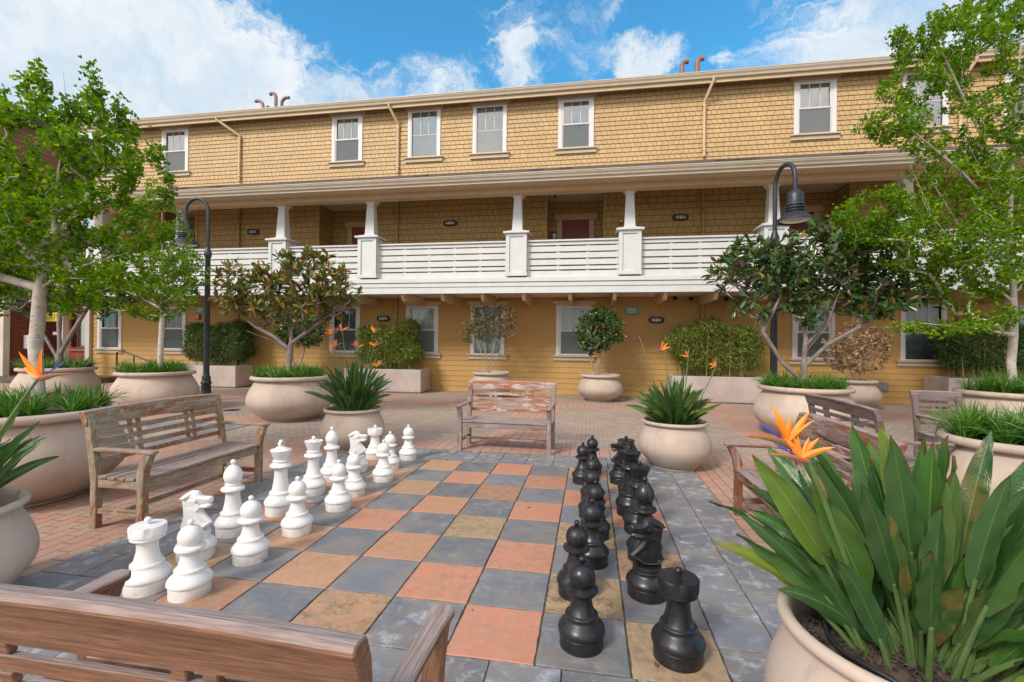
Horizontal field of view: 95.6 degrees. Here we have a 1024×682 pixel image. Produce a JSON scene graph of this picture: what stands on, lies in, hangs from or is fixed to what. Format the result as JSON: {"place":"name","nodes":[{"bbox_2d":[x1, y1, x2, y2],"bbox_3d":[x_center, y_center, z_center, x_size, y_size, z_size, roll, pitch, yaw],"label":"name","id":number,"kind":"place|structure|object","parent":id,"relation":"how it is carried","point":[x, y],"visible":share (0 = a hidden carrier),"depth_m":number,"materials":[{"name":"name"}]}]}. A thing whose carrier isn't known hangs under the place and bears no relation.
{"place":"outdoors","nodes":[
{"label":"outdoors","id":0,"kind":"place"},
{"bbox_2d":[0,113,94,375],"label":"red building","id":1,"kind":"structure","parent":0,"point":[14,327],"depth_m":17.57,"materials":[{"name":"wood"}]},
{"bbox_2d":[69,307,84,361],"bbox_3d":[-16.464,-0.106,17.626,1.240,2.750,0.190,1,0,10],"label":"door","id":2,"kind":"structure","parent":1,"relation":"in","point":[77,343],"depth_m":17.62,"materials":[{"name":"paint"}]},
{"bbox_2d":[118,419,249,448],"bbox_3d":[-6.738,1.514,6.377,3.089,0.012,4.960,1,0,10],"label":"slate strip","id":3,"kind":"object","parent":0,"point":[228,427],"visible":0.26,"depth_m":8.22,"materials":[{"name":"tile"}]},
{"bbox_2d":[0,382,947,581],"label":"ground","id":4,"kind":"structure","parent":0,"point":[66,532],"depth_m":7.55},
{"bbox_2d":[0,487,39,583],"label":"planter","id":5,"kind":"object","parent":4,"relation":"on","point":[19,541],"visible":0.96,"depth_m":2.72,"materials":[{"name":"ceramic"}]},
{"bbox_2d":[0,349,69,487],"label":"bird of paradise plant","id":6,"kind":"object","parent":5,"relation":"on","point":[15,451],"visible":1,"depth_m":2.75,"materials":[{"name":"green plant"}]},
{"bbox_2d":[9,366,101,396],"bbox_3d":[-10.986,1.063,11.238,1.599,0.870,1.599,1,0,10],"label":"planter","id":7,"kind":"object","parent":4,"relation":"on","point":[89,375],"visible":0.53,"depth_m":10.81,"materials":[{"name":"ceramic"}]},
{"bbox_2d":[8,353,99,367],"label":"grass","id":8,"kind":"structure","parent":7,"relation":"on","point":[67,363],"depth_m":11.19,"materials":[{"name":"green plant"}]},
{"bbox_2d":[1,222,138,367],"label":"magnolia tree","id":9,"kind":"object","parent":7,"relation":"on","point":[61,346],"visible":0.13,"depth_m":11.17,"materials":[{"name":"green plant"}]},
{"bbox_2d":[0,375,116,382],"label":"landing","id":10,"kind":"object","parent":4,"relation":"on","point":[10,378],"depth_m":16.36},
{"bbox_2d":[0,401,128,507],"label":"planter","id":11,"kind":"object","parent":4,"relation":"on","point":[65,474],"visible":0.48,"depth_m":4.27,"materials":[{"name":"ceramic"}]},
{"bbox_2d":[0,379,129,417],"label":"grass","id":12,"kind":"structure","parent":11,"relation":"on","point":[77,399],"depth_m":4.52,"materials":[{"name":"green plant"}]},
{"bbox_2d":[0,55,178,414],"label":"ginkgo tree","id":13,"kind":"object","parent":11,"relation":"in","point":[31,264],"visible":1,"depth_m":4.72,"materials":[{"name":"green plant"}]},
{"bbox_2d":[108,369,199,403],"bbox_3d":[-7.848,1.092,10.249,1.599,0.870,1.599,1,0,10],"label":"planter","id":14,"kind":"object","parent":4,"relation":"on","point":[147,386],"visible":0.65,"depth_m":9.65,"materials":[{"name":"ceramic"}]},
{"bbox_2d":[75,171,213,371],"bbox_3d":[-8.195,-1.497,10.370,2.839,4.671,2.322,0,0,41],"label":"ginkgo tree","id":15,"kind":"object","parent":14,"relation":"in","point":[173,275],"visible":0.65,"depth_m":10.24,"materials":[{"name":"green plant"}]},
{"bbox_2d":[104,355,195,372],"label":"grass","id":16,"kind":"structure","parent":14,"relation":"on","point":[151,367],"depth_m":9.94,"materials":[{"name":"green plant"}]},
{"bbox_2d":[79,393,270,528],"bbox_3d":[-3.117,1.059,4.478,0.713,0.983,1.429,1,0,10],"label":"garden bench","id":17,"kind":"object","parent":4,"relation":"on","point":[144,475],"visible":0.98,"depth_m":4.23,"materials":[{"name":"brown wood"}]},
{"bbox_2d":[169,197,211,393],"bbox_3d":[-8.212,-1.088,11.933,1.075,5.236,0.690,1,0,0],"label":"street lamp","id":18,"kind":"object","parent":4,"relation":"on","point":[205,382],"visible":0.78,"depth_m":11.88,"materials":[{"name":"black metal"}]},
{"bbox_2d":[174,364,253,387],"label":"box planter","id":19,"kind":"object","parent":4,"relation":"on","point":[228,376],"visible":0.52,"depth_m":15.27,"materials":[{"name":"concrete"}]},
{"bbox_2d":[179,318,257,365],"bbox_3d":[-9.958,0.066,15.773,2.811,1.759,1.300,1,0,10],"label":"bamboo hedge","id":20,"kind":"object","parent":19,"relation":"in","point":[223,330],"visible":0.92,"depth_m":15.51,"materials":[{"name":"plant"}]},
{"bbox_2d":[0,569,454,681],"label":"garden bench","id":21,"kind":"object","parent":4,"relation":"on","point":[102,629],"visible":1,"depth_m":1.02,"materials":[{"name":"brown wood"}]},
{"bbox_2d":[245,374,332,421],"bbox_3d":[-4.457,1.123,9.370,1.599,0.870,1.599,1,0,10],"label":"planter","id":22,"kind":"object","parent":4,"relation":"on","point":[279,399],"visible":0.84,"depth_m":8.75,"materials":[{"name":"ceramic"}]},
{"bbox_2d":[241,361,328,378],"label":"grass","id":23,"kind":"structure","parent":22,"relation":"on","point":[297,370],"depth_m":9.11,"materials":[{"name":"green plant"}]},
{"bbox_2d":[207,243,365,370],"bbox_3d":[-4.586,-0.579,9.398,3.189,2.813,1.500,1,0,10],"label":"magnolia tree","id":24,"kind":"object","parent":22,"relation":"on","point":[318,292],"visible":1,"depth_m":9.22,"materials":[{"name":"green plant"}]},
{"bbox_2d":[320,405,384,451],"bbox_3d":[-2.320,1.269,6.786,0.899,0.600,0.899,1,0,10],"label":"planter","id":25,"kind":"object","parent":4,"relation":"on","point":[344,424],"visible":0.73,"depth_m":6.44,"materials":[{"name":"ceramic"}]},
{"bbox_2d":[304,323,391,410],"bbox_3d":[-2.311,0.415,6.773,1.182,1.363,1.308,1,0,10],"label":"bird of paradise plant","id":26,"kind":"object","parent":25,"relation":"on","point":[353,391],"visible":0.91,"depth_m":6.68,"materials":[{"name":"green plant"}]},
{"bbox_2d":[344,367,429,392],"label":"box planter","id":27,"kind":"object","parent":4,"relation":"on","point":[404,380],"visible":0.57,"depth_m":14.24,"materials":[{"name":"concrete"}]},
{"bbox_2d":[350,316,426,369],"bbox_3d":[-3.859,0.074,14.717,2.472,1.791,1.237,1,0,10],"label":"bamboo hedge","id":28,"kind":"object","parent":27,"relation":"on","point":[398,332],"visible":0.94,"depth_m":14.49,"materials":[{"name":"plant"}]},
{"bbox_2d":[0,447,784,681],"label":"chessboard","id":29,"kind":"object","parent":4,"relation":"on","point":[488,549],"visible":0.64,"depth_m":3.14,"materials":[{"name":"tile"}]},
{"bbox_2d":[122,516,172,598],"bbox_3d":[-2.268,1.316,2.892,0.259,0.447,0.259,0,0,23],"label":"chess rook","id":30,"kind":"object","parent":29,"relation":"on","point":[150,568],"visible":0.97,"depth_m":2.83,"materials":[{"name":"white plastic"}]},
{"bbox_2d":[165,519,213,603],"bbox_3d":[-1.966,1.316,2.840,0.244,0.454,0.244,1,0,10],"label":"chess pawn","id":31,"kind":"object","parent":29,"relation":"on","point":[190,578],"visible":1,"depth_m":2.78,"materials":[{"name":"white plastic"}]},
{"bbox_2d":[174,490,216,562],"bbox_3d":[-2.256,1.304,3.321,0.259,0.475,0.259,1,0,2],"label":"chess knight","id":32,"kind":"object","parent":29,"relation":"on","point":[195,503],"visible":0.64,"depth_m":3.29,"materials":[{"name":"white plastic"}]},
{"bbox_2d":[214,459,244,538],"bbox_3d":[-2.245,1.247,3.736,0.254,0.594,0.254,1,0,0],"label":"chess bishop","id":33,"kind":"object","parent":29,"relation":"on","point":[227,525],"visible":0.9,"depth_m":3.68,"materials":[{"name":"white plastic"}]},
{"bbox_2d":[230,495,269,566],"bbox_3d":[-1.849,1.319,3.288,0.244,0.454,0.244,1,0,10],"label":"chess pawn","id":34,"kind":"object","parent":29,"relation":"on","point":[250,546],"visible":1,"depth_m":3.23,"materials":[{"name":"white plastic"}]},
{"bbox_2d":[264,439,291,516],"bbox_3d":[-2.088,1.220,4.197,0.271,0.655,0.271,1,0,7],"label":"chess king","id":35,"kind":"object","parent":29,"relation":"on","point":[276,503],"visible":0.88,"depth_m":4.13,"materials":[{"name":"white plastic"}]},
{"bbox_2d":[280,476,312,537],"bbox_3d":[-1.740,1.322,3.766,0.244,0.454,0.244,1,0,10],"label":"chess pawn","id":36,"kind":"object","parent":29,"relation":"on","point":[297,520],"visible":1,"depth_m":3.71,"materials":[{"name":"white plastic"}]},
{"bbox_2d":[301,436,326,496],"bbox_3d":[-2.028,1.259,4.742,0.265,0.583,0.265,1,0,12],"label":"chess queen","id":37,"kind":"object","parent":29,"relation":"on","point":[314,480],"visible":0.88,"depth_m":4.68,"materials":[{"name":"white plastic"}]},
{"bbox_2d":[320,426,339,481],"bbox_3d":[-2.022,1.256,5.214,0.254,0.594,0.254,1,0,14],"label":"chess bishop","id":38,"kind":"object","parent":29,"relation":"on","point":[331,447],"visible":0.73,"depth_m":5.16,"materials":[{"name":"white plastic"}]},
{"bbox_2d":[324,459,351,512],"bbox_3d":[-1.610,1.326,4.314,0.244,0.454,0.244,1,0,10],"label":"chess pawn","id":39,"kind":"object","parent":29,"relation":"on","point":[338,498],"visible":1,"depth_m":4.25,"materials":[{"name":"white plastic"}]},
{"bbox_2d":[344,450,365,497],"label":"chess pawn","id":40,"kind":"object","parent":29,"relation":"on","point":[355,484],"visible":0.92,"depth_m":4.64,"materials":[{"name":"white plastic"}]},
{"bbox_2d":[346,431,368,472],"bbox_3d":[-1.858,1.319,5.585,0.259,0.475,0.259,1,0,2],"label":"chess knight","id":41,"kind":"object","parent":29,"relation":"on","point":[356,438],"visible":0.58,"depth_m":5.55,"materials":[{"name":"white plastic"}]},
{"bbox_2d":[365,425,382,459],"bbox_3d":[-1.822,1.336,6.181,0.259,0.447,0.259,0,0,23],"label":"chess rook","id":42,"kind":"object","parent":29,"relation":"on","point":[375,432],"visible":0.81,"depth_m":6.10,"materials":[{"name":"white plastic"}]},
{"bbox_2d":[372,439,394,482],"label":"chess pawn","id":43,"kind":"object","parent":29,"relation":"on","point":[383,471],"visible":1,"depth_m":5.16,"materials":[{"name":"white plastic"}]},
{"bbox_2d":[384,431,399,469],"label":"chess pawn","id":44,"kind":"object","parent":29,"relation":"on","point":[393,458],"visible":0.73,"depth_m":5.65,"materials":[{"name":"white plastic"}]},
{"bbox_2d":[399,425,416,460],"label":"chess pawn","id":45,"kind":"object","parent":29,"relation":"on","point":[408,451],"visible":0.99,"depth_m":6.11,"materials":[{"name":"white plastic"}]},
{"bbox_2d":[557,520,595,601],"bbox_3d":[0.402,1.341,2.893,0.244,0.454,0.244,1,0,10],"label":"chess pawn","id":46,"kind":"object","parent":29,"relation":"on","point":[576,546],"visible":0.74,"depth_m":2.85,"materials":[{"name":"black plastic"}]},
{"bbox_2d":[572,442,589,484],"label":"chess pawn","id":47,"kind":"object","parent":29,"relation":"on","point":[583,457],"visible":0.86,"depth_m":5.14,"materials":[{"name":"black plastic"}]},
{"bbox_2d":[558,555,604,657],"bbox_3d":[0.361,1.338,2.404,0.244,0.454,0.244,1,0,10],"label":"chess pawn","id":48,"kind":"object","parent":29,"relation":"on","point":[581,627],"visible":1,"depth_m":2.34,"materials":[{"name":"black plastic"}]},
{"bbox_2d":[578,466,604,518],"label":"chess pawn","id":49,"kind":"object","parent":29,"relation":"on","point":[591,476],"visible":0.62,"depth_m":4.13,"materials":[{"name":"black plastic"}]},
{"bbox_2d":[580,455,604,500],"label":"chess pawn","id":50,"kind":"object","parent":29,"relation":"on","point":[593,462],"visible":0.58,"depth_m":4.56,"materials":[{"name":"black plastic"}]},
{"bbox_2d":[580,498,608,569],"bbox_3d":[0.567,1.345,3.296,0.244,0.454,0.244,1,0,10],"label":"chess pawn","id":51,"kind":"object","parent":29,"relation":"on","point":[597,554],"visible":0.84,"depth_m":3.23,"materials":[{"name":"black plastic"}]},
{"bbox_2d":[587,435,601,473],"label":"chess pawn","id":52,"kind":"object","parent":29,"relation":"on","point":[592,443],"visible":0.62,"depth_m":5.54,"materials":[{"name":"black plastic"}]},
{"bbox_2d":[580,480,610,541],"bbox_3d":[0.671,1.348,3.742,0.244,0.454,0.244,1,0,10],"label":"chess pawn","id":53,"kind":"object","parent":29,"relation":"on","point":[595,491],"visible":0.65,"depth_m":3.69,"materials":[{"name":"black plastic"}]},
{"bbox_2d":[609,440,627,484],"bbox_3d":[1.222,1.349,5.215,0.259,0.475,0.259,1,0,-2],"label":"chess knight","id":54,"kind":"object","parent":29,"relation":"on","point":[616,473],"visible":0.59,"depth_m":5.18,"materials":[{"name":"black plastic"}]},
{"bbox_2d":[615,442,640,516],"bbox_3d":[1.088,1.254,4.256,0.271,0.655,0.271,1,0,-3],"label":"chess king","id":55,"kind":"object","parent":29,"relation":"on","point":[630,455],"visible":0.62,"depth_m":4.20,"materials":[{"name":"black plastic"}]},
{"bbox_2d":[623,461,653,533],"bbox_3d":[1.058,1.288,3.862,0.265,0.583,0.265,1,0,12],"label":"chess queen","id":56,"kind":"object","parent":29,"relation":"on","point":[639,470],"visible":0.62,"depth_m":3.82,"materials":[{"name":"black plastic"}]},
{"bbox_2d":[626,476,662,561],"bbox_3d":[0.961,1.279,3.369,0.254,0.594,0.254,1,0,-1],"label":"chess bishop","id":57,"kind":"object","parent":29,"relation":"on","point":[643,507],"visible":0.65,"depth_m":3.32,"materials":[{"name":"black plastic"}]},
{"bbox_2d":[626,517,665,604],"bbox_3d":[0.841,1.335,2.888,0.259,0.475,0.259,1,0,-10],"label":"chess knight","id":58,"kind":"object","parent":29,"relation":"on","point":[642,573],"visible":0.84,"depth_m":2.85,"materials":[{"name":"black plastic"}]},
{"bbox_2d":[638,416,711,470],"bbox_3d":[2.085,1.312,5.968,0.899,0.600,0.899,1,0,10],"label":"planter","id":59,"kind":"object","parent":29,"relation":"on","point":[670,447],"visible":0.87,"depth_m":5.62,"materials":[{"name":"ceramic"}]},
{"bbox_2d":[625,336,720,424],"bbox_3d":[2.041,0.529,5.979,1.126,1.219,1.066,1,0,10],"label":"bird of paradise plant","id":60,"kind":"object","parent":59,"relation":"in","point":[675,404],"visible":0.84,"depth_m":5.84,"materials":[{"name":"green plant"}]},
{"bbox_2d":[651,566,705,672],"bbox_3d":[0.827,1.346,2.311,0.259,0.447,0.259,0,0,24],"label":"chess rook","id":61,"kind":"object","parent":29,"relation":"on","point":[679,642],"visible":1,"depth_m":2.24,"materials":[{"name":"black plastic"}]},
{"bbox_2d":[764,584,1023,681],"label":"planter","id":62,"kind":"object","parent":29,"relation":"on","point":[797,652],"visible":0.41,"depth_m":1.59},
{"bbox_2d":[709,406,1023,681],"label":"bird of paradise plant","id":63,"kind":"object","parent":62,"relation":"in","point":[922,563],"visible":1,"depth_m":1.51,"materials":[{"name":"green plant"}]},
{"bbox_2d":[800,611,1021,681],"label":"bark mulch","id":64,"kind":"object","parent":62,"relation":"on","point":[808,614],"visible":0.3,"depth_m":1.58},
{"bbox_2d":[822,617,899,681],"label":"drip hose","id":65,"kind":"object","parent":64,"relation":"on","point":[868,666],"visible":0.53,"depth_m":1.52,"materials":[{"name":"rubber"}]},
{"bbox_2d":[472,370,509,396],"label":"planter","id":66,"kind":"object","parent":4,"relation":"on","point":[492,375],"visible":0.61,"depth_m":13.02,"materials":[{"name":"ceramic"}]},
{"bbox_2d":[456,302,518,372],"bbox_3d":[-0.697,-0.048,13.419,1.874,2.152,1.035,1,0,10],"label":"sparse shrub","id":67,"kind":"object","parent":66,"relation":"in","point":[474,324],"visible":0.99,"depth_m":13.40,"materials":[{"name":"green plant"}]},
{"bbox_2d":[455,380,556,454],"bbox_3d":[-0.070,1.102,6.863,1.389,0.983,0.713,1,0,12],"label":"garden bench","id":68,"kind":"object","parent":4,"relation":"on","point":[469,421],"visible":0.99,"depth_m":7.01,"materials":[{"name":"brown wood"}]},
{"bbox_2d":[48,45,1023,403],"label":"apartment building","id":69,"kind":"structure","parent":4,"relation":"on","point":[372,193],"depth_m":14.01,"materials":[{"name":"wood"}]},
{"bbox_2d":[93,308,123,352],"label":"window","id":70,"kind":"structure","parent":69,"relation":"in","point":[109,336],"depth_m":17.23,"materials":[{"name":"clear glass"}]},
{"bbox_2d":[154,304,186,353],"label":"window","id":71,"kind":"structure","parent":69,"relation":"in","point":[174,329],"depth_m":16.77,"materials":[{"name":"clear glass"}]},
{"bbox_2d":[157,124,191,176],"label":"window","id":72,"kind":"structure","parent":69,"relation":"in","point":[176,138],"depth_m":16.80,"materials":[{"name":"clear glass"}]},
{"bbox_2d":[325,302,363,356],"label":"window","id":73,"kind":"structure","parent":69,"relation":"in","point":[353,319],"depth_m":15.66,"materials":[{"name":"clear glass"}]},
{"bbox_2d":[327,111,365,167],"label":"window","id":74,"kind":"structure","parent":69,"relation":"in","point":[347,127],"depth_m":15.69,"materials":[{"name":"clear glass"}]},
{"bbox_2d":[403,301,441,357],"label":"window","id":75,"kind":"structure","parent":69,"relation":"in","point":[428,315],"depth_m":15.18,"materials":[{"name":"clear glass"}]},
{"bbox_2d":[404,105,443,162],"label":"window","id":76,"kind":"structure","parent":69,"relation":"in","point":[424,129],"depth_m":15.28,"materials":[{"name":"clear glass"}]},
{"bbox_2d":[467,301,507,359],"bbox_3d":[-0.779,-0.346,14.824,1.310,1.855,0.205,1,0,10],"label":"window","id":77,"kind":"structure","parent":69,"relation":"in","point":[475,353],"depth_m":14.88,"materials":[{"name":"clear glass"}]},
{"bbox_2d":[469,99,509,159],"bbox_3d":[-0.712,-6.766,14.853,1.310,1.865,0.205,1,0,10],"label":"window","id":78,"kind":"structure","parent":69,"relation":"in","point":[489,124],"depth_m":14.91,"materials":[{"name":"white glass"}]},
{"bbox_2d":[552,300,594,360],"bbox_3d":[1.915,-0.320,14.367,1.295,1.855,0.205,1,0,10],"label":"window","id":79,"kind":"structure","parent":69,"relation":"in","point":[566,314],"depth_m":14.41,"materials":[{"name":"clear glass"}]},
{"bbox_2d":[562,220,588,270],"bbox_3d":[2.071,-2.697,15.220,0.877,2.540,0.080,1,0,10],"label":"door","id":80,"kind":"structure","parent":69,"relation":"in","point":[571,229],"depth_m":15.24,"materials":[{"name":"paint"}]},
{"bbox_2d":[555,92,597,154],"bbox_3d":[1.982,-6.739,14.396,1.295,1.865,0.205,1,0,10],"label":"window","id":81,"kind":"structure","parent":69,"relation":"in","point":[575,111],"depth_m":14.41,"materials":[{"name":"white glass"}]},
{"bbox_2d":[788,299,834,364],"bbox_3d":[8.582,-0.255,13.236,1.310,1.855,0.205,1,0,10],"label":"window","id":82,"kind":"structure","parent":69,"relation":"in","point":[797,336],"depth_m":13.26,"materials":[{"name":"clear glass"}]},
{"bbox_2d":[790,73,841,140],"bbox_3d":[8.649,-6.674,13.265,1.310,1.865,0.205,1,0,10],"label":"window","id":83,"kind":"structure","parent":69,"relation":"in","point":[815,97],"depth_m":13.28,"materials":[{"name":"white glass"}]},
{"bbox_2d":[896,299,950,366],"bbox_3d":[11.303,-0.228,12.775,1.330,1.855,0.205,1,0,10],"label":"window","id":84,"kind":"structure","parent":69,"relation":"in","point":[912,347],"depth_m":12.84,"materials":[{"name":"clear glass"}]},
{"bbox_2d":[900,65,954,133],"bbox_3d":[11.370,-6.648,12.803,1.330,1.865,0.205,1,0,10],"label":"window","id":85,"kind":"structure","parent":69,"relation":"in","point":[938,102],"depth_m":12.84,"materials":[{"name":"clear glass"}]},
{"bbox_2d":[1000,59,1023,128],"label":"window","id":86,"kind":"structure","parent":69,"relation":"in","point":[1022,101],"depth_m":12.45,"materials":[{"name":"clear glass"}]},
{"bbox_2d":[577,373,622,401],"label":"planter","id":87,"kind":"object","parent":4,"relation":"on","point":[602,387],"visible":1,"depth_m":12.38,"materials":[{"name":"ceramic"}]},
{"bbox_2d":[573,304,626,374],"bbox_3d":[2.431,0.010,12.906,1.464,2.104,1.305,1,0,10],"label":"camellia shrub","id":88,"kind":"object","parent":87,"relation":"in","point":[599,320],"visible":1,"depth_m":12.68,"materials":[{"name":"green plant"}]},
{"bbox_2d":[668,374,762,403],"bbox_3d":[5.593,1.320,12.899,2.340,0.720,0.880,1,0,10],"label":"box planter","id":89,"kind":"object","parent":4,"relation":"on","point":[734,390],"visible":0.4,"depth_m":12.44,"materials":[{"name":"concrete"}]},
{"bbox_2d":[660,313,768,376],"bbox_3d":[5.643,0.124,12.982,2.880,1.875,1.414,1,0,10],"label":"bamboo hedge","id":90,"kind":"object","parent":89,"relation":"on","point":[749,338],"visible":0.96,"depth_m":12.72,"materials":[{"name":"plant"}]},
{"bbox_2d":[770,162,814,378],"bbox_3d":[5.465,-0.956,9.220,0.690,5.236,1.075,1,0,-6],"label":"street lamp","id":91,"kind":"object","parent":4,"relation":"on","point":[796,212],"visible":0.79,"depth_m":9.17,"materials":[{"name":"black metal"}]},
{"bbox_2d":[753,383,860,439],"bbox_3d":[5.124,1.218,8.151,1.599,0.870,1.599,1,0,10],"label":"planter","id":92,"kind":"object","parent":4,"relation":"on","point":[786,403],"visible":0.6,"depth_m":7.70,"materials":[{"name":"ceramic"}]},
{"bbox_2d":[746,368,861,389],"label":"grass","id":93,"kind":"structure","parent":92,"relation":"on","point":[827,382],"depth_m":7.88,"materials":[{"name":"green plant"}]},
{"bbox_2d":[701,217,937,381],"bbox_3d":[5.244,-0.627,8.154,3.770,3.099,1.417,1,0,10],"label":"magnolia tree","id":94,"kind":"object","parent":92,"relation":"on","point":[777,260],"visible":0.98,"depth_m":7.94,"materials":[{"name":"green plant"}]},
{"bbox_2d":[723,412,907,517],"bbox_3d":[2.205,1.111,3.605,0.713,0.983,1.389,1,0,10],"label":"garden bench","id":95,"kind":"object","parent":4,"relation":"on","point":[832,429],"visible":0.33,"depth_m":3.86,"materials":[{"name":"red wood"}]},
{"bbox_2d":[835,378,882,406],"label":"planter","id":96,"kind":"object","parent":4,"relation":"on","point":[868,393],"visible":0.48,"depth_m":11.29,"materials":[{"name":"ceramic"}]},
{"bbox_2d":[819,318,895,379],"bbox_3d":[8.763,0.259,11.746,1.620,1.726,1.060,1,0,10],"label":"dried shrub","id":97,"kind":"object","parent":96,"relation":"on","point":[869,347],"visible":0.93,"depth_m":11.69,"materials":[{"name":"brown plant"}]},
{"bbox_2d":[804,393,955,472],"bbox_3d":[3.942,1.136,5.136,0.713,0.983,1.489,1,0,10],"label":"garden bench","id":98,"kind":"object","parent":4,"relation":"on","point":[855,411],"visible":0.4,"depth_m":4.92,"materials":[{"name":"brown wood"}]},
{"bbox_2d":[908,390,962,456],"bbox_3d":[5.697,1.163,6.037,0.589,0.973,0.713,1,0,14],"label":"garden chair","id":99,"kind":"object","parent":4,"relation":"on","point":[931,396],"visible":0.49,"depth_m":6.30,"materials":[{"name":"grey wood"}]},
{"bbox_2d":[924,376,1020,408],"bbox_3d":[12.814,1.351,11.877,3.480,0.800,0.880,1,0,10],"label":"box planter","id":100,"kind":"object","parent":4,"relation":"on","point":[939,383],"visible":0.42,"depth_m":12.01,"materials":[{"name":"concrete"}]},
{"bbox_2d":[926,317,1023,378],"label":"bamboo hedge","id":101,"kind":"object","parent":100,"relation":"on","point":[953,349],"visible":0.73,"depth_m":11.82,"materials":[{"name":"plant"}]},
{"bbox_2d":[936,428,1023,496],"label":"planter","id":102,"kind":"object","parent":4,"relation":"on","point":[1008,459],"visible":0.41,"depth_m":4.09,"materials":[{"name":"ceramic"}]},
{"bbox_2d":[907,395,1023,444],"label":"grass","id":103,"kind":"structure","parent":102,"relation":"on","point":[1005,428],"depth_m":4.43,"materials":[{"name":"green plant"}]},
{"bbox_2d":[947,387,1023,422],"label":"planter","id":104,"kind":"object","parent":4,"relation":"on","point":[984,397],"visible":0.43,"depth_m":7.32,"materials":[{"name":"ceramic"}]},
{"bbox_2d":[826,0,1023,380],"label":"ginkgo tree","id":105,"kind":"object","parent":104,"relation":"in","point":[986,168],"visible":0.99,"depth_m":7.21,"materials":[{"name":"green plant"}]},
{"bbox_2d":[952,365,1023,393],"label":"grass","id":106,"kind":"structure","parent":104,"relation":"on","point":[1000,383],"depth_m":7.49,"materials":[{"name":"green plant"}]},
{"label":"planter","id":107,"kind":"object","parent":4,"relation":"on","visible":0},
{"bbox_2d":[273,312,325,365],"bbox_3d":[-6.648,0.030,14.529,1.751,1.893,1.236,1,0,10],"label":"camellia shrub","id":108,"kind":"object","parent":107,"relation":"in","point":[297,331],"visible":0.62,"depth_m":14.38,"materials":[{"name":"green plant"}]},
{"bbox_2d":[0,0,1023,227],"label":"sky","id":109,"kind":"structure","parent":0,"point":[166,57],"materials":[{"name":"blue"}]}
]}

